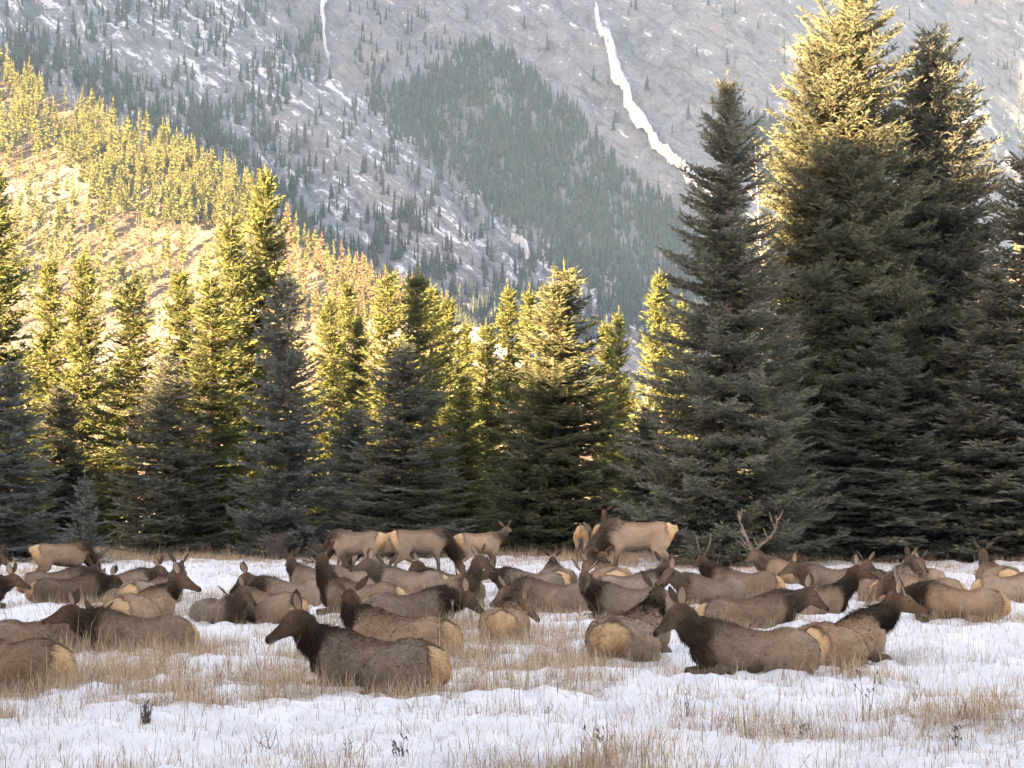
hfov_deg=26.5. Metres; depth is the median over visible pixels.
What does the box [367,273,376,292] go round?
pine tree
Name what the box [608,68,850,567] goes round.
spruce tree
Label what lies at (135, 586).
elk
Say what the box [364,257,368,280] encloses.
pine tree
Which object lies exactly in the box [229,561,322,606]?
elk
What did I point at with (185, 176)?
pine tree
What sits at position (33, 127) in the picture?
pine tree
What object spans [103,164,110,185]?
pine tree
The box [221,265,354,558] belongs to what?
spruce tree
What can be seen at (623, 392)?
spruce tree
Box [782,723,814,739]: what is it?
dry weed
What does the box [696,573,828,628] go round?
elk
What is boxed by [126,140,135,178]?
pine tree
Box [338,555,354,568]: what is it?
elk
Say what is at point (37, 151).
pine tree
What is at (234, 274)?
spruce tree
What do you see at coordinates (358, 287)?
pine tree
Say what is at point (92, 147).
pine tree
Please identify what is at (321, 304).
pine tree
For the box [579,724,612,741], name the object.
dry weed
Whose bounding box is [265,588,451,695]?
elk
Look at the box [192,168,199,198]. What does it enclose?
pine tree
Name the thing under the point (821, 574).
elk
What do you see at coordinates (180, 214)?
pine tree
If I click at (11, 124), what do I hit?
pine tree
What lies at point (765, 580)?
elk
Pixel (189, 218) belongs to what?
pine tree
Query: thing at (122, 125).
pine tree
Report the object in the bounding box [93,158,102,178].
pine tree
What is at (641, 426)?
spruce tree
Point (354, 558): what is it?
elk
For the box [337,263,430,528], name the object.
spruce tree
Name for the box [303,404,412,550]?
spruce tree
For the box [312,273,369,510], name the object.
spruce tree
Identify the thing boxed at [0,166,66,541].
spruce tree
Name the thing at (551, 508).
spruce tree
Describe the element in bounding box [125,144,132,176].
pine tree
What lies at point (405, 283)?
pine tree
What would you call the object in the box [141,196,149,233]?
pine tree
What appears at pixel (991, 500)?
spruce tree
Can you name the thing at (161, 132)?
pine tree
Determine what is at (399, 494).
spruce tree
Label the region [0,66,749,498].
hill
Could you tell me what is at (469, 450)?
spruce tree
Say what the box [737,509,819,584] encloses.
elk
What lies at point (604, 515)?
elk
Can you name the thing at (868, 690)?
dry weed
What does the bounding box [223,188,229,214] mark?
pine tree
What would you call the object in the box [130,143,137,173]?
pine tree
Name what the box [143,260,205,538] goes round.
spruce tree
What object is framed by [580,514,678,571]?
elk
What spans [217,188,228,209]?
pine tree
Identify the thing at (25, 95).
pine tree
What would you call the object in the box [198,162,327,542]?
spruce tree
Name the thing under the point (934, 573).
elk
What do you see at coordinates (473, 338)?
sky
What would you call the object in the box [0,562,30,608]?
elk
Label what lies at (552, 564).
elk
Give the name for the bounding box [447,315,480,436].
spruce tree
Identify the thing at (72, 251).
pine tree
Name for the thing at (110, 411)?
spruce tree
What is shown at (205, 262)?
pine tree
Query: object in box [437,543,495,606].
elk
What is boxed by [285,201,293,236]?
pine tree
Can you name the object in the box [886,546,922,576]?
elk
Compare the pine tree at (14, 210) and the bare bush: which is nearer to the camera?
the bare bush
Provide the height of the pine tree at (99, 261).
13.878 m
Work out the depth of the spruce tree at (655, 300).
94.98 m
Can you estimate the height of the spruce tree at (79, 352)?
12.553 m
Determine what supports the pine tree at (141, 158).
on the hill
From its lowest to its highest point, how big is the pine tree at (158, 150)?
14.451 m
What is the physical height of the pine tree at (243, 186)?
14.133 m
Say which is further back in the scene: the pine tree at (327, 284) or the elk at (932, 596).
the pine tree at (327, 284)
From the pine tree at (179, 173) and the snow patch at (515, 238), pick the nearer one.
the pine tree at (179, 173)
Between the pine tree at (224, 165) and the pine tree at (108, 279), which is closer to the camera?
the pine tree at (108, 279)
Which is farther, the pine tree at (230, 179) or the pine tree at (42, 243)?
the pine tree at (230, 179)
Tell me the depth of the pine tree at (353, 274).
698.79 m
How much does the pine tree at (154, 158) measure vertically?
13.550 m
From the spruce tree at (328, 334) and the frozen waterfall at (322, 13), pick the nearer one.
the spruce tree at (328, 334)
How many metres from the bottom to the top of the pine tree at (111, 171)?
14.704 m
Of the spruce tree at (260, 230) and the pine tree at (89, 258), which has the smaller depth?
the spruce tree at (260, 230)
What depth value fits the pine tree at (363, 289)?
690.40 m
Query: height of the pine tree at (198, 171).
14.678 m
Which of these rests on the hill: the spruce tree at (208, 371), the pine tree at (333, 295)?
the pine tree at (333, 295)
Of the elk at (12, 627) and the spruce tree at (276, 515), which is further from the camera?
the spruce tree at (276, 515)
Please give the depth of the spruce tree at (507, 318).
105.97 m
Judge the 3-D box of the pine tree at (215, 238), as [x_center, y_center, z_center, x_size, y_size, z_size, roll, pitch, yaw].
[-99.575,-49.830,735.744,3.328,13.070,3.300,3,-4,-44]
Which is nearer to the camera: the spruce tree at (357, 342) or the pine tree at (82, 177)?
the spruce tree at (357, 342)
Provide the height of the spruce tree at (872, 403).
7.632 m
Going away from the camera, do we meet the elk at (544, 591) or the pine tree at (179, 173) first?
the elk at (544, 591)
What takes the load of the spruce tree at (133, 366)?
on the meadow
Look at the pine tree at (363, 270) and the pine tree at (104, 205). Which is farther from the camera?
the pine tree at (104, 205)
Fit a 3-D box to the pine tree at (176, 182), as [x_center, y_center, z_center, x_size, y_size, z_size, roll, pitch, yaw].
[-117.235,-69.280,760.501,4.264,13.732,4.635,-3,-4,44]
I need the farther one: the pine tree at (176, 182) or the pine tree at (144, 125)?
the pine tree at (144, 125)
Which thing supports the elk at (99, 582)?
on the meadow
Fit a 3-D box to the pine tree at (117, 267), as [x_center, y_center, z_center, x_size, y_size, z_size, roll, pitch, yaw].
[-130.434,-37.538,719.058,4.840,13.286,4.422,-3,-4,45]
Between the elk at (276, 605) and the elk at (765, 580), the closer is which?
the elk at (276, 605)
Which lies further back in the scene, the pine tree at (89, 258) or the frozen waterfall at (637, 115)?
the frozen waterfall at (637, 115)
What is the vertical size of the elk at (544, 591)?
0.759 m
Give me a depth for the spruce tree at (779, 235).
84.49 m
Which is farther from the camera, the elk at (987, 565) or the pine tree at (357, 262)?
the pine tree at (357, 262)
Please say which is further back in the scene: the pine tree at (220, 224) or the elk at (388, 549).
the pine tree at (220, 224)
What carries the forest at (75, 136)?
on the hill
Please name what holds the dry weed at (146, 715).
on the meadow
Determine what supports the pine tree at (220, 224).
on the hill
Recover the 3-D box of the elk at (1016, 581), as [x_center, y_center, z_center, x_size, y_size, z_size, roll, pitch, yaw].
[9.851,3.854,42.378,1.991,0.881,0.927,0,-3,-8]
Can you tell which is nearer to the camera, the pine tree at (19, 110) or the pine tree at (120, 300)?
the pine tree at (120, 300)
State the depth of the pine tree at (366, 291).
690.28 m
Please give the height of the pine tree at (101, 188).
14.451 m
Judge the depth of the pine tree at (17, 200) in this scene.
768.41 m
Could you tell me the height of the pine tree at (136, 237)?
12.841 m
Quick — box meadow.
[0,513,1023,767]
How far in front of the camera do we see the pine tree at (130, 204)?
760.21 m
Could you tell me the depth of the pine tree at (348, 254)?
707.08 m
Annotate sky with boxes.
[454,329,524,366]
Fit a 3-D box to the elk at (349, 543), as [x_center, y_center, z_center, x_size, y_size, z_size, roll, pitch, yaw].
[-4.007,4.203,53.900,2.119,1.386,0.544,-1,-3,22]
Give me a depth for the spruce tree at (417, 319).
94.07 m
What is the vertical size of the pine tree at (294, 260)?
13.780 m
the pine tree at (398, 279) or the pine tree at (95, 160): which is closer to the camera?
the pine tree at (398, 279)
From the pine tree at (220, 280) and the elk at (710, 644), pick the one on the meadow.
the elk at (710, 644)
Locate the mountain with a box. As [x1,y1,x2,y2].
[0,0,1023,414]
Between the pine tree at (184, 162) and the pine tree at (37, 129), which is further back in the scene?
the pine tree at (37, 129)
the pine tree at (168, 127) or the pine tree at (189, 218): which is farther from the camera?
the pine tree at (168, 127)
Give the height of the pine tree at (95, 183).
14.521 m
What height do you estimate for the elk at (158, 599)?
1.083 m
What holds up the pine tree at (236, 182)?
on the hill
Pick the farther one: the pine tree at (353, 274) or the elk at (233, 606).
the pine tree at (353, 274)
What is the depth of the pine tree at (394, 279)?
690.57 m
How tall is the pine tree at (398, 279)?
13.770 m
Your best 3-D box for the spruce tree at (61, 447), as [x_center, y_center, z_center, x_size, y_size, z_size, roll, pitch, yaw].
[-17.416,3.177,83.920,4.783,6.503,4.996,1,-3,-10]
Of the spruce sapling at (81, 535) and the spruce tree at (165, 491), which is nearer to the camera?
the spruce sapling at (81, 535)
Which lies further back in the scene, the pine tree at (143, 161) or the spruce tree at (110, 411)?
the pine tree at (143, 161)
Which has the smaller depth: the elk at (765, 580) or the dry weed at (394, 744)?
the dry weed at (394, 744)
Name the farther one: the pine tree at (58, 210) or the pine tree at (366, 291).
the pine tree at (58, 210)
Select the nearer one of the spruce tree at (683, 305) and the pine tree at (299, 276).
the spruce tree at (683, 305)
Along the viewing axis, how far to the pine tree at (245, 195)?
756.28 m
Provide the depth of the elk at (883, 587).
40.80 m
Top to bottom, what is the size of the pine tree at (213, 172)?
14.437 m
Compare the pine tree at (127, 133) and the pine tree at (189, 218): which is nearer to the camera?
the pine tree at (189, 218)
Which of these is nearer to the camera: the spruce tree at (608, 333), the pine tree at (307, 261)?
the spruce tree at (608, 333)
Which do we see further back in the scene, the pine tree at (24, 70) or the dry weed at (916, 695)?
the pine tree at (24, 70)
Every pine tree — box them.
[0,116,9,137]
[2,45,10,78]
[9,109,15,139]
[12,117,21,153]
[13,188,21,221]
[13,201,19,232]
[15,95,25,129]
[18,81,30,101]
[20,67,26,89]
[23,96,29,133]
[23,204,28,235]
[24,259,36,293]
[29,113,38,145]
[32,121,40,153]
[33,88,39,113]
[33,131,40,166]
[36,201,44,236]
[36,229,45,262]
[37,122,42,153]
[41,97,50,125]
[41,111,48,141]
[42,127,53,147]
[50,202,59,242]
[51,164,60,195]
[51,237,57,269]
[53,204,62,237]
[55,203,65,229]
[59,116,67,150]
[59,124,66,161]
[59,201,68,237]
[65,222,75,253]
[67,200,78,236]
[69,178,77,213]
[74,142,84,175]
[76,161,87,199]
[80,227,84,255]
[83,253,95,274]
[84,126,90,148]
[84,133,90,158]
[84,198,91,224]
[87,165,97,197]
[88,137,98,161]
[88,159,96,185]
[89,137,103,158]
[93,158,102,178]
[93,249,99,283]
[94,153,97,182]
[95,174,105,204]
[95,203,107,225]
[95,246,106,276]
[99,106,103,141]
[100,192,111,215]
[102,157,114,193]
[102,184,111,218]
[103,132,110,158]
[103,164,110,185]
[105,165,112,196]
[105,263,116,285]
[110,156,114,193]
[110,283,119,321]
[111,134,120,157]
[112,251,121,272]
[116,295,124,328]
[119,116,123,148]
[120,124,131,145]
[122,114,132,132]
[122,158,129,183]
[123,180,133,216]
[125,135,130,165]
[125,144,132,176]
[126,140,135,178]
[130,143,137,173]
[132,176,138,203]
[132,215,139,250]
[133,170,141,196]
[135,260,143,299]
[136,111,142,144]
[138,152,148,189]
[139,152,150,189]
[140,110,151,130]
[141,126,149,153]
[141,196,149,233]
[143,195,152,233]
[144,226,155,265]
[147,188,155,225]
[148,151,158,187]
[151,160,158,190]
[154,133,160,159]
[157,181,166,203]
[158,129,162,156]
[159,117,166,149]
[161,178,170,197]
[165,117,171,143]
[165,225,172,253]
[167,189,179,209]
[174,169,180,194]
[176,158,181,182]
[176,191,185,225]
[179,186,191,225]
[182,150,186,174]
[183,164,187,187]
[184,204,196,240]
[189,133,193,165]
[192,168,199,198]
[195,253,206,282]
[196,158,203,185]
[200,239,209,279]
[201,179,209,198]
[202,178,211,203]
[206,169,212,205]
[208,148,217,168]
[209,146,214,178]
[213,218,220,243]
[214,177,221,211]
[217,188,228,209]
[217,264,222,287]
[218,200,224,228]
[221,149,227,174]
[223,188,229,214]
[225,158,231,181]
[228,167,236,191]
[228,176,235,201]
[232,156,239,193]
[241,166,245,192]
[241,167,251,184]
[243,179,249,200]
[280,202,291,240]
[281,203,288,240]
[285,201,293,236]
[289,246,297,275]
[292,211,302,244]
[296,262,305,288]
[299,288,307,323]
[301,250,310,270]
[308,285,317,319]
[310,296,320,322]
[315,291,324,330]
[318,232,324,258]
[322,252,330,288]
[326,259,333,291]
[328,282,334,318]
[330,247,337,281]
[331,271,336,300]
[335,278,342,305]
[342,258,348,283]
[343,257,353,284]
[344,246,350,274]
[351,255,356,284]
[353,250,361,276]
[356,274,360,299]
[357,256,366,287]
[360,276,366,301]
[363,276,368,301]
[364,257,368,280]
[365,284,373,322]
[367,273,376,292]
[368,259,375,286]
[391,269,400,291]
[392,268,400,294]
[401,274,407,299]
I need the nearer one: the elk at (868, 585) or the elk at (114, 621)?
the elk at (114, 621)
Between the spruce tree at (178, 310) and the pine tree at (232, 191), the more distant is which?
the pine tree at (232, 191)
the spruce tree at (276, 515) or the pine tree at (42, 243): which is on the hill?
the pine tree at (42, 243)
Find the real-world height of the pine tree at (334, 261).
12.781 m
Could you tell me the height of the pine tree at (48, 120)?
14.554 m
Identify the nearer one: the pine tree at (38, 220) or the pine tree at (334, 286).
the pine tree at (334, 286)
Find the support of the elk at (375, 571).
on the meadow
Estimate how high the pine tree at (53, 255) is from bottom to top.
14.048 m
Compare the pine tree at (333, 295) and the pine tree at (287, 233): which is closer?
the pine tree at (333, 295)
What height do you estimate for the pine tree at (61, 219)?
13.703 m
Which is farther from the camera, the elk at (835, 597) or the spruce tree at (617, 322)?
the spruce tree at (617, 322)
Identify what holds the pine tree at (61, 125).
on the hill
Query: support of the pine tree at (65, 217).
on the hill
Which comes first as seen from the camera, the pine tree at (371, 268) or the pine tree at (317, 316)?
the pine tree at (317, 316)
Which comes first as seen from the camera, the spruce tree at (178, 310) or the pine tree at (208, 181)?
the spruce tree at (178, 310)
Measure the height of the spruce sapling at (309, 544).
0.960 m
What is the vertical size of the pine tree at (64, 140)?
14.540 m
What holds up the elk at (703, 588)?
on the meadow
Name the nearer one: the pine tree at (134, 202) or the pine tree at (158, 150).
the pine tree at (134, 202)
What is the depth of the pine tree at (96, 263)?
727.07 m
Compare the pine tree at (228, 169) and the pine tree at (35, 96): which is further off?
the pine tree at (35, 96)
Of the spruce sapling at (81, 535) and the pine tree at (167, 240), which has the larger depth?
the pine tree at (167, 240)
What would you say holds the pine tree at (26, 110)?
on the hill
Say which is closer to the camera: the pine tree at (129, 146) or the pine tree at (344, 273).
the pine tree at (344, 273)
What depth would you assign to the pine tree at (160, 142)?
797.66 m
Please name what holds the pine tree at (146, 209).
on the hill
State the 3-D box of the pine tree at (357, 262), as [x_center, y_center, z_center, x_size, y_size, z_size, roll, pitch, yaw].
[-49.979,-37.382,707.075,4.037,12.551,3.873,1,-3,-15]
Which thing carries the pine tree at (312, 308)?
on the hill
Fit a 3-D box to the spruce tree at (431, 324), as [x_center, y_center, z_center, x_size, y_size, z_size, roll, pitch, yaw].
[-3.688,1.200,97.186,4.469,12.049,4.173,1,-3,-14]
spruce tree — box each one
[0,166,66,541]
[0,352,75,561]
[11,384,111,543]
[24,248,74,500]
[39,250,127,537]
[70,264,189,551]
[96,361,125,527]
[103,350,236,556]
[139,264,280,553]
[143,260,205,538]
[178,202,282,542]
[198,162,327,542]
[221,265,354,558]
[293,293,353,530]
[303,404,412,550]
[306,382,326,474]
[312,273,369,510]
[318,340,484,558]
[319,316,381,518]
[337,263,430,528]
[393,265,453,525]
[398,277,481,525]
[409,402,503,532]
[434,293,495,529]
[435,368,497,533]
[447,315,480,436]
[462,317,520,531]
[473,257,642,555]
[480,278,535,535]
[508,283,549,536]
[580,315,633,519]
[594,380,638,520]
[597,306,637,495]
[597,404,683,552]
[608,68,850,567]
[613,267,705,522]
[667,293,704,454]
[739,0,972,559]
[750,109,802,497]
[785,325,988,563]
[876,20,1021,542]
[893,265,1023,561]
[925,137,1023,557]
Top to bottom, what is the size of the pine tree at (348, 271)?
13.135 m
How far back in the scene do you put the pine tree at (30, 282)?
714.76 m
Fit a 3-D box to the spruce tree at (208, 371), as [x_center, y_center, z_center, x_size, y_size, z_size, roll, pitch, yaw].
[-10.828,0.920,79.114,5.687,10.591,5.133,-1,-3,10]
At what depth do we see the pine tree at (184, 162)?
777.11 m
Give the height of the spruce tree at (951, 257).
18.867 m
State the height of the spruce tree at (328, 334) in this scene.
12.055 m
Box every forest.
[0,0,1023,344]
[0,45,446,334]
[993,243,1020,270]
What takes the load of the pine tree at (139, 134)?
on the hill
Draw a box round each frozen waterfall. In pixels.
[320,0,329,57]
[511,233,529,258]
[594,3,715,211]
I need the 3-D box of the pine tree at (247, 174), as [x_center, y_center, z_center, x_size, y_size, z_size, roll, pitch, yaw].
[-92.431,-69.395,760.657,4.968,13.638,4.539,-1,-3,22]
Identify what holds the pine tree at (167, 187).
on the hill
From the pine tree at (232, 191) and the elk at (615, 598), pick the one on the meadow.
the elk at (615, 598)
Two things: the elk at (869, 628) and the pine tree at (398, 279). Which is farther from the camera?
the pine tree at (398, 279)
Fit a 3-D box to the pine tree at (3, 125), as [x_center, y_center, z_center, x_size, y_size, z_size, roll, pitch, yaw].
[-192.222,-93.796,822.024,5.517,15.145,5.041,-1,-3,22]
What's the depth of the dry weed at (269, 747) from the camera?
17.32 m
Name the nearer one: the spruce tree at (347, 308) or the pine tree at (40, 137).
the spruce tree at (347, 308)
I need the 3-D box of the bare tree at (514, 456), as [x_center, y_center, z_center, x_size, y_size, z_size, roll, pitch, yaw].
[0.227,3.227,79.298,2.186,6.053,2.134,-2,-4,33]
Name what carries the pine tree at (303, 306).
on the hill
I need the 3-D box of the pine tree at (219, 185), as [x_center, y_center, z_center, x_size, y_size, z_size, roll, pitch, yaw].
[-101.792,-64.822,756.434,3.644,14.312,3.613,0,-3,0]
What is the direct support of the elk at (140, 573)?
on the meadow
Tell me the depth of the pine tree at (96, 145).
797.33 m
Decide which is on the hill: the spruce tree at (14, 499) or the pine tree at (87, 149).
the pine tree at (87, 149)
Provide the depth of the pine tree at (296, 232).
735.49 m
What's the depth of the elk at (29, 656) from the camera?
22.58 m
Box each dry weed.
[139,696,155,724]
[253,731,276,749]
[342,736,364,757]
[390,734,408,756]
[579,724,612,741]
[674,694,693,716]
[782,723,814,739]
[854,669,881,717]
[910,688,924,700]
[945,724,962,744]
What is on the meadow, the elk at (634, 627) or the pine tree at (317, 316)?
the elk at (634, 627)
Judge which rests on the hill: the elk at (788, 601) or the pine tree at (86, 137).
the pine tree at (86, 137)
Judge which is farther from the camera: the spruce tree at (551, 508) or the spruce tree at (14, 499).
the spruce tree at (551, 508)
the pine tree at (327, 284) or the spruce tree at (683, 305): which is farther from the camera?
the pine tree at (327, 284)
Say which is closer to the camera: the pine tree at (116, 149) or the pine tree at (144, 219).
the pine tree at (144, 219)
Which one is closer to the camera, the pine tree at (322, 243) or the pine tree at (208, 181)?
the pine tree at (322, 243)
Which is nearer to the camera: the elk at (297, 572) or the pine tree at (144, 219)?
the elk at (297, 572)
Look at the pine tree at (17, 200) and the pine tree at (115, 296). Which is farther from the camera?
the pine tree at (17, 200)
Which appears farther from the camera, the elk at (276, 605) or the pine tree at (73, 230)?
the pine tree at (73, 230)
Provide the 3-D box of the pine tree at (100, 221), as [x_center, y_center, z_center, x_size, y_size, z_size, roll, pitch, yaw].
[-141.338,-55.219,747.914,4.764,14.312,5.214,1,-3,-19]
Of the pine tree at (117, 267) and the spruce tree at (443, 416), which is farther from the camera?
the pine tree at (117, 267)
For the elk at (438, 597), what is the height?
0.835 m
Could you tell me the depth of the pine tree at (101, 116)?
822.34 m
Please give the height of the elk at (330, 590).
1.275 m
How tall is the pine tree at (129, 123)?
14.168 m
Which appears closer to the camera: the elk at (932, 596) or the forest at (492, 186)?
the elk at (932, 596)
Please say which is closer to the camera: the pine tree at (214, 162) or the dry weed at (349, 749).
the dry weed at (349, 749)
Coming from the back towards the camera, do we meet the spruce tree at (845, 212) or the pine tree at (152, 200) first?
the pine tree at (152, 200)
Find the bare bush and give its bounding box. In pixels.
[253,530,307,559]
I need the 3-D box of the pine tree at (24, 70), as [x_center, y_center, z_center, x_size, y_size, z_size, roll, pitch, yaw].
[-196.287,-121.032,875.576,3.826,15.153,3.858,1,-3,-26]
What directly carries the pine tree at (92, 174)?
on the hill
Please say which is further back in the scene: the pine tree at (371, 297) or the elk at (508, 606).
the pine tree at (371, 297)
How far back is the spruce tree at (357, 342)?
92.93 m
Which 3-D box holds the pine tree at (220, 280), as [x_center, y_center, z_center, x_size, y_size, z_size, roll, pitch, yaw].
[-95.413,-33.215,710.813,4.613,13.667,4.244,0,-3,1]
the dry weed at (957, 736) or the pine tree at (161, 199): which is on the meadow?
the dry weed at (957, 736)
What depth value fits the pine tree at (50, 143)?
813.62 m
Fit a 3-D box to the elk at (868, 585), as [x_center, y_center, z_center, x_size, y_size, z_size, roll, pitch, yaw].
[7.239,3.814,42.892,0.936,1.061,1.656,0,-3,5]
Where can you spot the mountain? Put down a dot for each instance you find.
(656, 40)
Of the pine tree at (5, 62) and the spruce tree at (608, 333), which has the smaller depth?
the spruce tree at (608, 333)
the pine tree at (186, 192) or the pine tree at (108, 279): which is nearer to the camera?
the pine tree at (108, 279)
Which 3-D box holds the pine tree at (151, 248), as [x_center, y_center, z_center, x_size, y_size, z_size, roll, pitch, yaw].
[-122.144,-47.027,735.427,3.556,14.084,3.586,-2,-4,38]
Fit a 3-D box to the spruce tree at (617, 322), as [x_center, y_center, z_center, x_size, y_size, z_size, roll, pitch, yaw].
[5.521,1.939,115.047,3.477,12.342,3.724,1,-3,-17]
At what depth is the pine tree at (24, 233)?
756.11 m
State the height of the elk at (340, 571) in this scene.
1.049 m
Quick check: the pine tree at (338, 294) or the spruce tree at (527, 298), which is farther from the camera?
the pine tree at (338, 294)
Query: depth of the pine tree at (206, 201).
756.14 m
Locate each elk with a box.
[0,544,7,565]
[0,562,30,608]
[0,599,113,650]
[0,637,77,692]
[15,555,101,593]
[24,565,122,603]
[29,539,105,572]
[41,589,199,652]
[102,559,201,617]
[103,555,167,597]
[117,552,189,602]
[189,575,256,623]
[218,583,309,623]
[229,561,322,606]
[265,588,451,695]
[282,546,315,582]
[310,540,406,614]
[310,548,374,583]
[311,528,387,568]
[333,575,463,655]
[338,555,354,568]
[345,528,357,565]
[346,529,413,565]
[349,548,447,594]
[361,577,484,619]
[386,526,467,573]
[409,552,481,582]
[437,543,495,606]
[454,520,511,574]
[478,587,539,639]
[481,557,569,594]
[490,574,589,612]
[538,548,577,583]
[572,559,674,618]
[573,522,591,562]
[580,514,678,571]
[584,570,674,661]
[590,544,631,577]
[591,505,613,555]
[599,551,672,588]
[653,586,825,674]
[654,557,747,604]
[692,534,786,597]
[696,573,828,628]
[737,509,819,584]
[778,552,863,588]
[799,559,929,667]
[800,554,877,614]
[856,550,886,600]
[867,569,967,603]
[882,577,1011,622]
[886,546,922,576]
[913,549,946,579]
[971,571,1023,602]
[973,541,1020,579]
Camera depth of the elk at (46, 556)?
46.96 m
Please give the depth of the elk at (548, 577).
45.06 m
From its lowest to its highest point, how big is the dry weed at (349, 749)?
0.237 m
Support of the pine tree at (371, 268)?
on the hill
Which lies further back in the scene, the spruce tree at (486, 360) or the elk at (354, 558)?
the spruce tree at (486, 360)
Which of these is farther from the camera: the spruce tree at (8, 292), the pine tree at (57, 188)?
the pine tree at (57, 188)
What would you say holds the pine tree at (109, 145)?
on the hill
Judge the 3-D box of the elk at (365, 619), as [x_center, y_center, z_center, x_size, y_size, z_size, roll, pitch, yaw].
[-1.458,2.888,26.713,1.948,1.060,0.940,-1,-3,25]
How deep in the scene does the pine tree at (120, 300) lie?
698.27 m
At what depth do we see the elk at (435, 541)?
53.72 m
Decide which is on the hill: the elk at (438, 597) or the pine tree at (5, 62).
the pine tree at (5, 62)
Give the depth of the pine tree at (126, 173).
776.91 m
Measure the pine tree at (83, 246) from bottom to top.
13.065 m
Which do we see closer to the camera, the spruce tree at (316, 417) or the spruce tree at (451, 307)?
the spruce tree at (451, 307)
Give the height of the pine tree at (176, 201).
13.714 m
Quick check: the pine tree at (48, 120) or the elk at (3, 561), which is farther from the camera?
the pine tree at (48, 120)
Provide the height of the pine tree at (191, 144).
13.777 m
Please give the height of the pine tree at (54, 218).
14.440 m
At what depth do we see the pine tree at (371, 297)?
686.12 m
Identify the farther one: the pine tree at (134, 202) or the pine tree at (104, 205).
the pine tree at (134, 202)
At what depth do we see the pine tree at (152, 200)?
752.10 m
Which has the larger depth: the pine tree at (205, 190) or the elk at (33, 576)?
the pine tree at (205, 190)
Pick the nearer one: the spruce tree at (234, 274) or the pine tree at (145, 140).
the spruce tree at (234, 274)
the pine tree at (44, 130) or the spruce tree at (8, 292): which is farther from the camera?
the pine tree at (44, 130)
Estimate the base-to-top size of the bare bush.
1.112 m
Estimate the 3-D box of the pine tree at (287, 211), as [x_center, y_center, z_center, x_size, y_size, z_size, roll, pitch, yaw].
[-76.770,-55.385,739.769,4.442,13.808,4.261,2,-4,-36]
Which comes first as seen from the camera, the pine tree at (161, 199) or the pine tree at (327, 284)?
the pine tree at (327, 284)
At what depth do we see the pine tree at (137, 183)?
768.64 m
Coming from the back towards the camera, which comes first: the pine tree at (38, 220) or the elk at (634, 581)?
the pine tree at (38, 220)
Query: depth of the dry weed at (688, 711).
19.38 m
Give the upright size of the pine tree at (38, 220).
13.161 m
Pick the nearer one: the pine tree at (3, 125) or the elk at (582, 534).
the elk at (582, 534)
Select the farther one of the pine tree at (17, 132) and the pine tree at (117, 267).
the pine tree at (17, 132)
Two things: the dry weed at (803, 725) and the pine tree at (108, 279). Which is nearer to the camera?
the dry weed at (803, 725)
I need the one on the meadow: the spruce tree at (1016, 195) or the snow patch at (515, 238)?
the spruce tree at (1016, 195)
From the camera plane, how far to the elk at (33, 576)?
46.31 m
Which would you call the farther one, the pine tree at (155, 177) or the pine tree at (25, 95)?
the pine tree at (25, 95)
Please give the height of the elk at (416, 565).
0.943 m
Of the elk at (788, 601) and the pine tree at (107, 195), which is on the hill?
the pine tree at (107, 195)
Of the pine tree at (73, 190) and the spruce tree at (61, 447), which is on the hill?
the pine tree at (73, 190)
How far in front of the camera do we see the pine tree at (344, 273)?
698.87 m
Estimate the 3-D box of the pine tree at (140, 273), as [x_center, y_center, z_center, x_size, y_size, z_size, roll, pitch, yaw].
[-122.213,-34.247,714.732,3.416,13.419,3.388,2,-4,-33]
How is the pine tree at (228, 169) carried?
on the hill
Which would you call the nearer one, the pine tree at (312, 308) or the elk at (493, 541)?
the elk at (493, 541)
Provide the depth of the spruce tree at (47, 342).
97.00 m
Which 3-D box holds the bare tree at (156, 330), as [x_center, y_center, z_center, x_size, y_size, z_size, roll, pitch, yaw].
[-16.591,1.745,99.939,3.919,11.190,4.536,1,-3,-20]
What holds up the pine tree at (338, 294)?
on the hill
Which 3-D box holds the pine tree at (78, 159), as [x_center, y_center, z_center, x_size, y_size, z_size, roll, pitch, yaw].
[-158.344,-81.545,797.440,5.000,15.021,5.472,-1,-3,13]
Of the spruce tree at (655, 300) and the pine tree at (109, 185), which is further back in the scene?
the pine tree at (109, 185)
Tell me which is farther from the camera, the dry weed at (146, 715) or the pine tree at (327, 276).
the pine tree at (327, 276)
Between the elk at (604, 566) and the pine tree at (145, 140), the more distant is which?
the pine tree at (145, 140)
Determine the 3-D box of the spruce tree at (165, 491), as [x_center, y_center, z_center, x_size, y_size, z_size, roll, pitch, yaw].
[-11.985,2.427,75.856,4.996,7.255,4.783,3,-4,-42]
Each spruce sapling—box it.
[53,468,116,562]
[298,534,320,563]
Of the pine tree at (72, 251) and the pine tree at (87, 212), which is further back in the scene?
the pine tree at (87, 212)
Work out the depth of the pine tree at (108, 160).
776.67 m
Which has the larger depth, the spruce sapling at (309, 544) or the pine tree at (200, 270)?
the pine tree at (200, 270)

